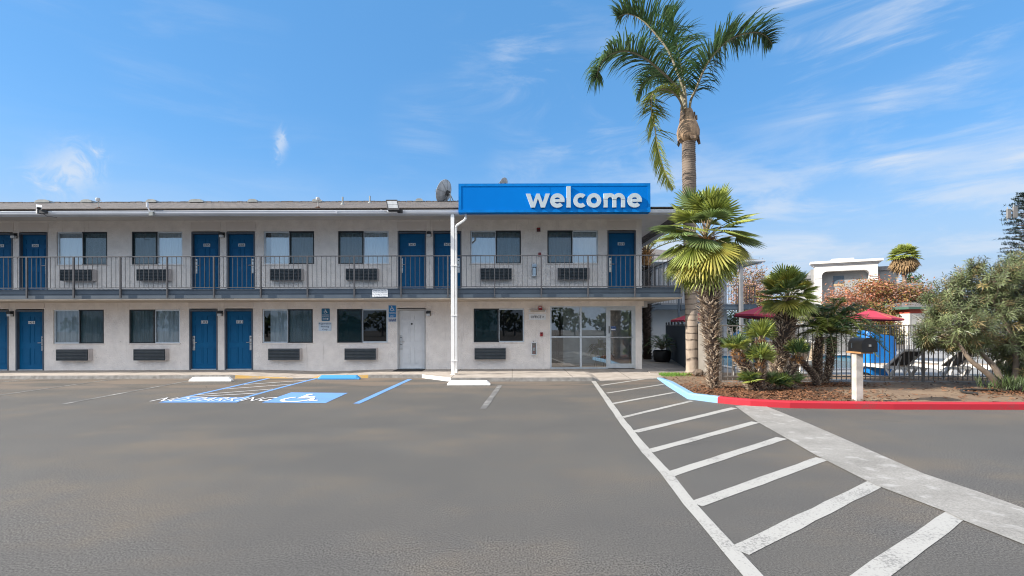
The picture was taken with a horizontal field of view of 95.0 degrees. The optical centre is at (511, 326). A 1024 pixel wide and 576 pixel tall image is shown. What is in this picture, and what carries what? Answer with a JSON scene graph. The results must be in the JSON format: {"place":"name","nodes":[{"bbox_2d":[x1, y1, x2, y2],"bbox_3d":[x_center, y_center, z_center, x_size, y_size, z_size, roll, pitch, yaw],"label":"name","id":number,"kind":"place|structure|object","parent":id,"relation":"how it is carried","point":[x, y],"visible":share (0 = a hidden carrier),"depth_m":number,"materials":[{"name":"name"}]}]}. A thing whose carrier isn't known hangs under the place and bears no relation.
{"place":"outdoors","nodes":[
{"label":"outdoors","id":0,"kind":"place"},
{"bbox_2d":[0,368,685,381],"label":"sidewalk","id":1,"kind":"structure","parent":0,"point":[500,375],"depth_m":15.47,"materials":[{"name":"concrete"}]},
{"bbox_2d":[0,328,1023,575],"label":"ground","id":2,"kind":"structure","parent":0,"point":[418,476],"depth_m":5.00,"materials":[{"name":"asphalt"}]},
{"bbox_2d":[189,377,233,380],"bbox_3d":[-9.240,1.619,14.420,1.290,0.125,0.170,0,0,0],"label":"wheel stop","id":3,"kind":"object","parent":2,"relation":"on","point":[211,379],"visible":1,"depth_m":14.35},
{"bbox_2d":[153,380,316,401],"bbox_3d":[-6.863,1.668,11.771,3.372,0.008,4.548,0,0,-27],"label":"accessible bay lettering","id":4,"kind":"object","parent":2,"relation":"on","point":[306,395],"visible":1,"depth_m":10.85,"materials":[{"name":"paint"}]},
{"bbox_2d":[1,379,501,408],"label":"stall lines","id":5,"kind":"object","parent":2,"relation":"on","point":[487,402],"visible":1,"depth_m":11.75,"materials":[{"name":"paint"}]},
{"bbox_2d":[163,378,411,403],"bbox_3d":[-5.532,1.672,12.620,4.776,0.001,5.004,0,0,0],"label":"accessible bay paint","id":6,"kind":"object","parent":2,"relation":"on","point":[323,397],"visible":0.99,"depth_m":11.01,"materials":[{"name":"paint"}]},
{"bbox_2d":[318,375,360,378],"bbox_3d":[-5.470,1.608,14.860,1.310,0.125,0.170,0,0,0],"label":"wheel stop","id":7,"kind":"object","parent":2,"relation":"on","point":[339,377],"visible":1,"depth_m":14.79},
{"bbox_2d":[0,196,683,374],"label":"motel building","id":8,"kind":"structure","parent":2,"relation":"on","point":[115,314],"depth_m":16.86,"materials":[{"name":"paint"}]},
{"bbox_2d":[0,310,8,369],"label":"door","id":9,"kind":"structure","parent":8,"relation":"in","point":[4,319],"depth_m":16.94,"materials":[{"name":"metal"}]},
{"bbox_2d":[0,233,12,289],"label":"door","id":10,"kind":"structure","parent":8,"relation":"in","point":[6,243],"depth_m":16.94,"materials":[{"name":"metal"}]},
{"bbox_2d":[15,310,43,369],"bbox_3d":[-17.329,0.497,16.917,1.016,2.170,0.145,0,0,0],"label":"door","id":11,"kind":"structure","parent":8,"relation":"in","point":[29,324],"depth_m":16.94,"materials":[{"name":"metal"}]},
{"bbox_2d":[19,233,47,289],"bbox_3d":[-17.197,-2.278,16.917,1.016,2.170,0.145,0,0,0],"label":"door","id":12,"kind":"structure","parent":8,"relation":"in","point":[30,244],"depth_m":16.94,"materials":[{"name":"metal"}]},
{"bbox_2d":[36,204,56,217],"bbox_3d":[-14.854,-3.673,14.839,0.605,0.396,0.373,0,0,0],"label":"security camera","id":13,"kind":"object","parent":8,"relation":"attached to","point":[39,210],"visible":1,"depth_m":14.86,"materials":[{"name":"white metal"}]},
{"bbox_2d":[56,349,92,360],"bbox_3d":[-15.630,1.014,16.746,1.140,0.415,0.226,0,0,0],"label":"air conditioner","id":14,"kind":"object","parent":8,"relation":"attached to","point":[74,354],"visible":1,"depth_m":16.66,"materials":[{"name":"metal"}]},
{"bbox_2d":[60,269,96,280],"bbox_3d":[-15.490,-1.826,16.746,1.140,0.415,0.226,0,0,0],"label":"air conditioner","id":15,"kind":"object","parent":8,"relation":"attached to","point":[68,272],"visible":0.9,"depth_m":16.66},
{"bbox_2d":[54,310,104,343],"bbox_3d":[-15.580,0.024,16.920,1.900,1.245,0.189,0,0,0],"label":"window","id":16,"kind":"structure","parent":8,"relation":"in","point":[70,326],"depth_m":16.98,"materials":[{"name":"glass"}]},
{"bbox_2d":[55,232,107,265],"bbox_3d":[-15.459,-2.791,16.920,1.900,1.215,0.190,0,0,0],"label":"window","id":17,"kind":"structure","parent":8,"relation":"in","point":[72,243],"depth_m":16.98,"materials":[{"name":"glass"}]},
{"bbox_2d":[133,349,168,360],"bbox_3d":[-12.884,1.006,16.746,1.140,0.415,0.226,0,0,0],"label":"air conditioner","id":18,"kind":"object","parent":8,"relation":"attached to","point":[148,354],"visible":1,"depth_m":16.65,"materials":[{"name":"metal"}]},
{"bbox_2d":[136,269,171,280],"bbox_3d":[-12.774,-1.834,16.746,1.140,0.415,0.226,0,0,0],"label":"air conditioner","id":19,"kind":"object","parent":8,"relation":"attached to","point":[144,274],"visible":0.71,"depth_m":16.66,"materials":[{"name":"metal"}]},
{"bbox_2d":[132,232,182,264],"bbox_3d":[-12.758,-2.799,16.922,1.900,1.215,0.195,0,0,0],"label":"window","id":20,"kind":"structure","parent":8,"relation":"in","point":[146,243],"depth_m":16.98,"materials":[{"name":"glass"}]},
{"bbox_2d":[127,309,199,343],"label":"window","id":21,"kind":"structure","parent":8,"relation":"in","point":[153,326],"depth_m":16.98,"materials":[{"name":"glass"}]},
{"bbox_2d":[189,309,217,369],"bbox_3d":[-11.089,0.478,16.917,1.016,2.170,0.145,0,0,0],"label":"door","id":22,"kind":"structure","parent":8,"relation":"in","point":[203,326],"depth_m":16.94,"materials":[{"name":"metal"}]},
{"bbox_2d":[191,232,219,288],"bbox_3d":[-11.007,-2.297,16.917,1.016,2.170,0.145,0,0,0],"label":"door","id":23,"kind":"structure","parent":8,"relation":"in","point":[202,243],"depth_m":16.94,"materials":[{"name":"metal"}]},
{"bbox_2d":[224,309,252,369],"bbox_3d":[-9.819,0.474,16.917,1.016,2.170,0.145,0,0,0],"label":"door","id":24,"kind":"structure","parent":8,"relation":"in","point":[238,323],"depth_m":16.94,"materials":[{"name":"metal"}]},
{"bbox_2d":[226,232,254,288],"bbox_3d":[-9.747,-2.301,16.917,1.016,2.170,0.145,0,0,0],"label":"door","id":25,"kind":"structure","parent":8,"relation":"in","point":[237,243],"depth_m":16.94,"materials":[{"name":"metal"}]},
{"bbox_2d":[268,348,301,359],"bbox_3d":[-8.102,0.992,16.746,1.140,0.415,0.226,0,0,0],"label":"air conditioner","id":26,"kind":"object","parent":8,"relation":"attached to","point":[284,353],"visible":1,"depth_m":16.65,"materials":[{"name":"metal"}]},
{"bbox_2d":[270,268,303,280],"bbox_3d":[-8.045,-1.848,16.746,1.140,0.415,0.226,0,0,0],"label":"air conditioner","id":27,"kind":"object","parent":8,"relation":"attached to","point":[286,274],"visible":1,"depth_m":16.65,"materials":[{"name":"metal"}]},
{"bbox_2d":[261,309,313,343],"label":"window","id":28,"kind":"structure","parent":8,"relation":"in","point":[280,326],"depth_m":16.98,"materials":[{"name":"glass"}]},
{"bbox_2d":[262,231,314,264],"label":"window","id":29,"kind":"structure","parent":8,"relation":"in","point":[280,243],"depth_m":16.98,"materials":[{"name":"glass"}]},
{"bbox_2d":[319,322,330,330],"bbox_3d":[-6.718,0.014,16.852,0.458,0.313,0.015,0,0,0],"label":"registration sign","id":30,"kind":"object","parent":8,"relation":"attached to","point":[324,326],"visible":1,"depth_m":16.85,"materials":[{"name":"white"}]},
{"bbox_2d":[322,308,329,320],"bbox_3d":[-6.694,-0.418,16.850,0.293,0.447,0.019,0,0,0],"label":"accessible entrance sign","id":31,"kind":"object","parent":8,"relation":"attached to","point":[325,314],"visible":1,"depth_m":16.85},
{"bbox_2d":[344,348,377,359],"bbox_3d":[-5.390,0.984,16.746,1.140,0.415,0.226,0,0,0],"label":"air conditioner","id":32,"kind":"object","parent":8,"relation":"attached to","point":[360,353],"visible":1,"depth_m":16.66,"materials":[{"name":"metal"}]},
{"bbox_2d":[336,309,387,343],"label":"window","id":33,"kind":"structure","parent":8,"relation":"in","point":[354,326],"depth_m":17.96,"materials":[{"name":"glass"}]},
{"bbox_2d":[346,268,378,280],"bbox_3d":[-5.345,-1.857,16.746,1.140,0.415,0.226,0,0,0],"label":"air conditioner","id":34,"kind":"object","parent":8,"relation":"attached to","point":[359,273],"visible":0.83,"depth_m":16.66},
{"bbox_2d":[337,231,389,264],"bbox_3d":[-5.338,-2.821,16.920,1.900,1.215,0.189,0,0,0],"label":"window","id":35,"kind":"structure","parent":8,"relation":"in","point":[350,243],"depth_m":16.98,"materials":[{"name":"glass"}]},
{"bbox_2d":[372,289,387,296],"bbox_3d":[-4.287,-1.077,15.236,0.505,0.246,0.015,0,0,0],"label":"notice sign","id":36,"kind":"object","parent":8,"relation":"attached to","point":[379,292],"visible":1,"depth_m":15.23,"materials":[{"name":"white"}]},
{"bbox_2d":[380,200,402,212],"bbox_3d":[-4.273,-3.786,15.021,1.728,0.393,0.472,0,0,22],"label":"floodlight","id":37,"kind":"object","parent":8,"relation":"attached to","point":[392,206],"visible":0.96,"depth_m":14.70,"materials":[{"name":"white metal"}]},
{"bbox_2d":[388,305,396,317],"bbox_3d":[-4.299,-0.536,16.850,0.300,0.469,0.019,0,0,0],"label":"parking only sign","id":38,"kind":"object","parent":8,"relation":"attached to","point":[392,311],"visible":1,"depth_m":16.85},
{"bbox_2d":[397,309,425,368],"bbox_3d":[-3.609,0.456,16.917,1.016,2.170,0.145,0,0,0],"label":"door","id":39,"kind":"structure","parent":8,"relation":"in","point":[411,323],"depth_m":16.94,"materials":[{"name":"metal"}]},
{"bbox_2d":[398,232,425,287],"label":"door","id":40,"kind":"structure","parent":8,"relation":"in","point":[409,243],"depth_m":16.95,"materials":[{"name":"metal"}]},
{"bbox_2d":[435,179,453,201],"bbox_3d":[-3.270,-6.441,22.468,0.958,1.108,0.822,0,0,-26],"label":"satellite dish","id":41,"kind":"object","parent":8,"relation":"on","point":[443,191],"visible":0.93,"depth_m":22.27,"materials":[{"name":"metal"}]},
{"bbox_2d":[433,231,461,287],"bbox_3d":[-2.327,-2.323,16.917,1.016,2.170,0.145,0,0,0],"label":"door","id":42,"kind":"structure","parent":8,"relation":"in","point":[441,239],"depth_m":16.94,"materials":[{"name":"metal"}]},
{"bbox_2d":[474,348,505,359],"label":"air conditioner","id":43,"kind":"object","parent":8,"relation":"attached to","point":[489,353],"visible":1,"depth_m":16.65,"materials":[{"name":"metal"}]},
{"bbox_2d":[481,268,511,279],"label":"air conditioner","id":44,"kind":"object","parent":8,"relation":"attached to","point":[488,273],"visible":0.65,"depth_m":16.66,"materials":[{"name":"metal"}]},
{"bbox_2d":[471,231,521,263],"bbox_3d":[-0.589,-2.836,16.920,1.900,1.215,0.189,0,0,0],"label":"window","id":45,"kind":"structure","parent":8,"relation":"in","point":[482,242],"depth_m":16.98,"materials":[{"name":"glass"}]},
{"bbox_2d":[472,308,524,342],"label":"window","id":46,"kind":"structure","parent":8,"relation":"in","point":[491,325],"depth_m":17.96,"materials":[{"name":"glass"}]},
{"bbox_2d":[531,341,536,354],"bbox_3d":[0.790,0.768,16.785,0.197,0.510,0.149,0,0,0],"label":"extinguisher cabinet","id":47,"kind":"object","parent":8,"relation":"attached to","point":[533,348],"visible":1,"depth_m":16.73,"materials":[{"name":"white metal"}]},
{"bbox_2d":[529,314,545,319],"bbox_3d":[0.913,-0.338,16.852,0.617,0.207,0.015,0,0,0],"label":"office sign","id":48,"kind":"object","parent":8,"relation":"attached to","point":[537,316],"visible":1,"depth_m":16.85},
{"bbox_2d":[458,183,650,214],"bbox_3d":[1.339,-4.055,14.903,6.053,0.909,0.334,0,0,0],"label":"welcome sign","id":49,"kind":"object","parent":8,"relation":"attached to","point":[557,198],"visible":1,"depth_m":14.80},
{"bbox_2d":[552,338,558,362],"bbox_3d":[1.528,1.014,19.900,0.850,1.018,0.700,0,0,0],"label":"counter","id":50,"kind":"object","parent":8,"relation":"in","point":[554,350],"visible":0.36,"depth_m":19.58,"materials":[{"name":"grey"}]},
{"bbox_2d":[546,230,598,263],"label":"window","id":51,"kind":"structure","parent":8,"relation":"in","point":[559,242],"depth_m":16.98,"materials":[{"name":"glass"}]},
{"bbox_2d":[557,268,589,279],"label":"air conditioner","id":52,"kind":"object","parent":8,"relation":"attached to","point":[573,273],"visible":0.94,"depth_m":16.66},
{"bbox_2d":[607,231,635,287],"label":"door","id":53,"kind":"structure","parent":8,"relation":"in","point":[618,242],"depth_m":16.95,"materials":[{"name":"metal"}]},
{"bbox_2d":[447,380,489,384],"bbox_3d":[-1.220,1.595,13.290,1.210,0.125,0.170,0,0,0],"label":"wheel stop","id":54,"kind":"object","parent":2,"relation":"on","point":[468,382],"visible":1,"depth_m":13.22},
{"bbox_2d":[642,357,685,372],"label":"walkway","id":55,"kind":"structure","parent":2,"relation":"on","point":[649,363],"depth_m":18.52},
{"bbox_2d":[642,334,676,361],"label":"potted palm","id":56,"kind":"object","parent":55,"relation":"on","point":[662,355],"visible":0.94,"depth_m":20.28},
{"bbox_2d":[642,232,682,358],"bbox_3d":[6.449,-1.913,21.860,3.726,6.939,3.908,0,0,0],"label":"courtyard palm","id":57,"kind":"object","parent":55,"relation":"on","point":[647,261],"visible":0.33,"depth_m":21.84,"materials":[{"name":"plant"}]},
{"bbox_2d":[657,377,718,402],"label":"blue kerb","id":58,"kind":"structure","parent":2,"relation":"on","point":[681,390],"depth_m":10.73,"materials":[{"name":"concrete"}]},
{"bbox_2d":[685,323,718,377],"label":"side gate","id":59,"kind":"structure","parent":2,"relation":"on","point":[701,363],"depth_m":15.16,"materials":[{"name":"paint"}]},
{"bbox_2d":[642,249,765,351],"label":"motel wing","id":60,"kind":"structure","parent":2,"relation":"on","point":[663,312],"depth_m":27.80,"materials":[{"name":"paint"}]},
{"bbox_2d":[727,303,749,332],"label":"hedge tree","id":61,"kind":"object","parent":2,"relation":"on","point":[733,320],"visible":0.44,"depth_m":35.78,"materials":[{"name":"green plant"}]},
{"bbox_2d":[727,258,775,321],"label":"autumn tree","id":62,"kind":"object","parent":2,"relation":"on","point":[755,278],"visible":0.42,"depth_m":49.44,"materials":[{"name":"bark"},{"name":"leaves"}]},
{"bbox_2d":[727,280,776,312],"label":"autumn tree","id":63,"kind":"object","parent":2,"relation":"on","point":[753,298],"visible":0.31,"depth_m":45.90,"materials":[{"name":"brown plant"}]},
{"bbox_2d":[592,379,962,575],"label":"hatched walkway lines","id":64,"kind":"object","parent":2,"relation":"on","point":[896,557],"visible":0.99,"depth_m":4.20,"materials":[{"name":"white paint"}]},
{"bbox_2d":[795,324,859,351],"bbox_3d":[17.952,0.726,27.470,4.780,1.760,0.140,0,0,0],"label":"slat fence","id":65,"kind":"object","parent":2,"relation":"on","point":[838,340],"visible":0.08,"depth_m":27.40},
{"bbox_2d":[642,349,1019,380],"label":"pool deck","id":66,"kind":"structure","parent":2,"relation":"on","point":[671,361],"depth_m":16.36,"materials":[{"name":"concrete"}]},
{"bbox_2d":[665,321,685,367],"bbox_3d":[7.320,0.662,21.094,0.101,1.751,8.109,0,0,13],"label":"screen fence","id":67,"kind":"object","parent":66,"relation":"on","point":[675,332],"visible":0.83,"depth_m":19.72,"materials":[{"name":"metal"}]},
{"bbox_2d":[734,306,774,340],"bbox_3d":[10.193,0.283,19.000,2.135,2.510,2.145,0,0,22],"label":"patio umbrella","id":68,"kind":"object","parent":66,"relation":"on","point":[754,313],"visible":0.3,"depth_m":18.80,"materials":[{"name":"red fabric"}]},
{"bbox_2d":[722,354,976,369],"bbox_3d":[12.905,1.555,20.800,9.800,0.108,8.200,0,0,0],"label":"pool coping","id":69,"kind":"object","parent":66,"relation":"on","point":[838,355],"visible":0.13,"depth_m":19.71,"materials":[{"name":"tile"}]},
{"bbox_2d":[843,307,904,326],"bbox_3d":[16.054,0.332,21.000,2.178,2.375,2.181,0,0,22],"label":"patio umbrella","id":70,"kind":"object","parent":66,"relation":"on","point":[877,316],"visible":0.6,"depth_m":20.47,"materials":[{"name":"red fabric"}]},
{"bbox_2d":[857,330,896,374],"bbox_3d":[11.619,0.856,14.961,1.264,1.458,0.686,0,0,0],"label":"covered pool lift","id":71,"kind":"object","parent":66,"relation":"on","point":[881,355],"visible":0.37,"depth_m":14.62,"materials":[{"name":"blue plastic"}]},
{"bbox_2d":[863,349,920,378],"bbox_3d":[11.353,1.095,14.151,0.710,0.898,1.872,0,0,0],"label":"sun lounger","id":72,"kind":"object","parent":66,"relation":"on","point":[901,361],"visible":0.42,"depth_m":13.58,"materials":[{"name":"white plastic"}]},
{"bbox_2d":[902,350,974,378],"bbox_3d":[12.750,1.091,14.051,0.710,0.898,1.872,0,0,-4],"label":"sun lounger","id":73,"kind":"object","parent":66,"relation":"on","point":[950,364],"visible":0.4,"depth_m":13.55,"materials":[{"name":"white plastic"}]},
{"bbox_2d":[949,353,1020,374],"bbox_3d":[14.098,1.087,13.950,0.710,0.898,1.872,0,0,-6],"label":"sun lounger","id":74,"kind":"object","parent":66,"relation":"on","point":[970,364],"visible":0.21,"depth_m":13.96,"materials":[{"name":"white plastic"}]},
{"bbox_2d":[818,280,881,315],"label":"autumn tree","id":75,"kind":"object","parent":2,"relation":"on","point":[848,295],"visible":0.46,"depth_m":43.24,"materials":[{"name":"orange plant"}]},
{"bbox_2d":[722,381,989,382],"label":"fence kerb","id":76,"kind":"structure","parent":2,"relation":"on","point":[875,381],"depth_m":13.01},
{"bbox_2d":[719,324,1022,381],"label":"pool fence","id":77,"kind":"object","parent":76,"relation":"on","point":[922,376],"visible":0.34,"depth_m":12.95,"materials":[{"name":"metal"}]},
{"bbox_2d":[832,274,904,311],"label":"autumn tree","id":78,"kind":"object","parent":2,"relation":"on","point":[873,290],"visible":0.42,"depth_m":45.10,"materials":[{"name":"orange plant"}]},
{"bbox_2d":[718,396,1023,409],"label":"red kerb","id":79,"kind":"structure","parent":2,"relation":"on","point":[880,405],"depth_m":9.26,"materials":[{"name":"concrete"}]},
{"bbox_2d":[736,405,1023,543],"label":"concrete gutter","id":80,"kind":"object","parent":2,"relation":"on","point":[993,514],"visible":0.97,"depth_m":5.05,"materials":[{"name":"concrete"}]},
{"bbox_2d":[847,296,912,332],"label":"autumn tree","id":81,"kind":"object","parent":2,"relation":"on","point":[883,309],"visible":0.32,"depth_m":41.40,"materials":[{"name":"orange plant"}]},
{"bbox_2d":[867,323,907,343],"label":"hedge","id":82,"kind":"object","parent":2,"relation":"on","point":[892,333],"visible":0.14,"depth_m":40.60,"materials":[{"name":"green plant"}]},
{"bbox_2d":[867,274,935,303],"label":"autumn tree","id":83,"kind":"object","parent":2,"relation":"on","point":[907,295],"visible":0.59,"depth_m":44.29,"materials":[{"name":"orange plant"}]},
{"bbox_2d":[886,243,923,287],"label":"distant palm","id":84,"kind":"object","parent":2,"relation":"on","point":[905,264],"visible":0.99,"depth_m":61.32,"materials":[{"name":"green plant"}]},
{"bbox_2d":[899,268,926,282],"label":"dark tree","id":85,"kind":"object","parent":2,"relation":"on","point":[910,275],"visible":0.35,"depth_m":79.76,"materials":[{"name":"green plant"}]},
{"bbox_2d":[865,302,975,344],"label":"kiosk building","id":86,"kind":"structure","parent":2,"relation":"on","point":[906,312],"depth_m":40.20,"materials":[{"name":"paint"}]},
{"bbox_2d":[909,283,942,301],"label":"hedge tree","id":87,"kind":"object","parent":2,"relation":"on","point":[924,289],"visible":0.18,"depth_m":43.89,"materials":[{"name":"green plant"}]},
{"bbox_2d":[868,325,1019,350],"bbox_3d":[32.152,0.734,28.250,23.762,1.700,0.057,0,0,1],"label":"pool fence","id":88,"kind":"object","parent":2,"relation":"on","point":[910,335],"visible":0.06,"depth_m":28.42,"materials":[{"name":"black metal"}]},
{"bbox_2d":[994,192,1023,287],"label":"pine mast","id":89,"kind":"object","parent":2,"relation":"on","point":[1015,211],"visible":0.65,"depth_m":60.38,"materials":[{"name":"green plant"}]},
{"bbox_2d":[0,0,1023,323],"label":"sky","id":90,"kind":"structure","parent":0,"point":[869,128],"materials":[{"name":"blue"}]},
{"bbox_2d":[722,357,849,367],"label":"water","id":91,"kind":"structure","parent":0,"point":[724,360],"depth_m":20.91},
{"bbox_2d":[663,372,1023,401],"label":"soil","id":92,"kind":"structure","parent":0,"point":[951,395],"depth_m":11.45,"materials":[{"name":"soil"}]},
{"bbox_2d":[659,372,692,376],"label":"grass","id":93,"kind":"structure","parent":92,"relation":"on","point":[674,374],"depth_m":14.82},
{"bbox_2d":[581,0,788,372],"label":"queen palm","id":94,"kind":"object","parent":92,"relation":"on","point":[688,133],"visible":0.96,"depth_m":15.11,"materials":[{"name":"green plant"}]},
{"bbox_2d":[692,369,703,376],"bbox_3d":[5.795,1.456,14.596,0.360,0.290,0.326,0,0,0],"label":"rock","id":95,"kind":"object","parent":92,"relation":"on","point":[698,372],"visible":0.88,"depth_m":14.49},
{"bbox_2d":[646,183,766,388],"bbox_3d":[4.790,-0.989,11.622,2.815,5.086,2.652,0,0,0],"label":"fan palm","id":96,"kind":"object","parent":92,"relation":"on","point":[704,263],"visible":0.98,"depth_m":11.26,"materials":[{"name":"green plant"}]},
{"bbox_2d":[715,332,755,389],"bbox_3d":[5.358,0.833,11.306,0.848,1.451,0.876,0,0,-31],"label":"fan palm","id":97,"kind":"object","parent":92,"relation":"on","point":[737,342],"visible":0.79,"depth_m":11.15,"materials":[{"name":"green plant"}]},
{"bbox_2d":[736,369,762,390],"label":"fan palm","id":98,"kind":"object","parent":92,"relation":"on","point":[745,376],"visible":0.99,"depth_m":11.03,"materials":[{"name":"green plant"}]},
{"bbox_2d":[740,316,777,389],"bbox_3d":[5.978,0.651,11.271,0.816,1.794,0.841,0,0,0],"label":"fan palm","id":99,"kind":"object","parent":92,"relation":"on","point":[760,330],"visible":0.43,"depth_m":11.18,"materials":[{"name":"green plant"}]},
{"bbox_2d":[743,341,778,390],"bbox_3d":[5.868,0.945,11.103,0.772,1.204,0.728,0,0,0],"label":"fan palm","id":100,"kind":"object","parent":92,"relation":"on","point":[758,352],"visible":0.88,"depth_m":11.00,"materials":[{"name":"green plant"}]},
{"bbox_2d":[765,369,784,389],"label":"fan palm","id":101,"kind":"object","parent":92,"relation":"on","point":[774,374],"visible":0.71,"depth_m":11.22,"materials":[{"name":"green plant"}]},
{"bbox_2d":[770,372,793,389],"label":"fan palm","id":102,"kind":"object","parent":92,"relation":"on","point":[787,379],"visible":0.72,"depth_m":11.20,"materials":[{"name":"green plant"}]},
{"bbox_2d":[754,263,821,373],"bbox_3d":[7.432,-0.072,12.605,1.767,3.266,1.720,0,0,0],"label":"fan palm","id":103,"kind":"object","parent":92,"relation":"on","point":[788,312],"visible":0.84,"depth_m":12.33,"materials":[{"name":"green plant"}]},
{"bbox_2d":[776,337,812,389],"bbox_3d":[6.848,0.912,11.500,0.872,1.345,0.687,0,0,0],"label":"fan palm","id":104,"kind":"object","parent":92,"relation":"on","point":[795,346],"visible":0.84,"depth_m":11.36,"materials":[{"name":"green plant"}]},
{"bbox_2d":[788,370,806,389],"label":"fan palm","id":105,"kind":"object","parent":92,"relation":"on","point":[799,377],"visible":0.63,"depth_m":11.34,"materials":[{"name":"green plant"}]},
{"bbox_2d":[799,352,821,385],"bbox_3d":[7.620,1.096,12.101,0.713,0.895,0.260,0,0,0],"label":"leaning trunk","id":106,"kind":"object","parent":92,"relation":"on","point":[811,372],"visible":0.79,"depth_m":12.04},
{"bbox_2d":[795,296,889,383],"bbox_3d":[8.631,0.372,12.437,2.400,2.356,1.871,0,0,0],"label":"date palm","id":107,"kind":"object","parent":92,"relation":"on","point":[827,322],"visible":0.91,"depth_m":12.37,"materials":[{"name":"plant"}]},
{"bbox_2d":[846,337,877,400],"bbox_3d":[7.136,0.931,9.550,0.343,1.415,0.508,0,0,0],"label":"mailbox","id":108,"kind":"object","parent":92,"relation":"on","point":[858,347],"visible":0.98,"depth_m":9.55,"materials":[{"name":"white wood"}]},
{"bbox_2d":[861,338,877,351],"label":"door","id":109,"kind":"structure","parent":108,"relation":"in","point":[867,344],"depth_m":9.32,"materials":[{"name":"metal"}]},
{"bbox_2d":[907,244,1023,391],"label":"oleander bush","id":110,"kind":"object","parent":92,"relation":"on","point":[1000,293],"visible":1,"depth_m":11.30,"materials":[{"name":"plant"}]},
{"bbox_2d":[959,388,997,394],"bbox_3d":[10.806,1.493,10.889,1.250,0.066,0.411,0,0,-27],"label":"edging hose","id":111,"kind":"object","parent":92,"relation":"on","point":[966,391],"visible":0.97,"depth_m":10.98,"materials":[{"name":"rubber"}]},
{"bbox_2d":[789,258,923,328],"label":"hotel building","id":112,"kind":"structure","parent":0,"point":[821,274],"depth_m":72.41,"materials":[{"name":"white paint"}]},
{"bbox_2d":[833,276,843,285],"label":"window","id":113,"kind":"structure","parent":112,"relation":"in","point":[835,278],"depth_m":73.13,"materials":[{"name":"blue glass"}]},
{"bbox_3d":[3.291,1.273,17.550,0.464,0.488,0.464,0,0,0],"label":"plant stand","id":114,"kind":"object","parent":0,"visible":0},
{"bbox_2d":[585,339,616,360],"bbox_3d":[3.316,0.883,17.549,1.264,0.814,0.783,0,0,0],"label":"potted plant","id":115,"kind":"object","parent":114,"relation":"on","point":[599,348],"visible":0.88,"depth_m":17.38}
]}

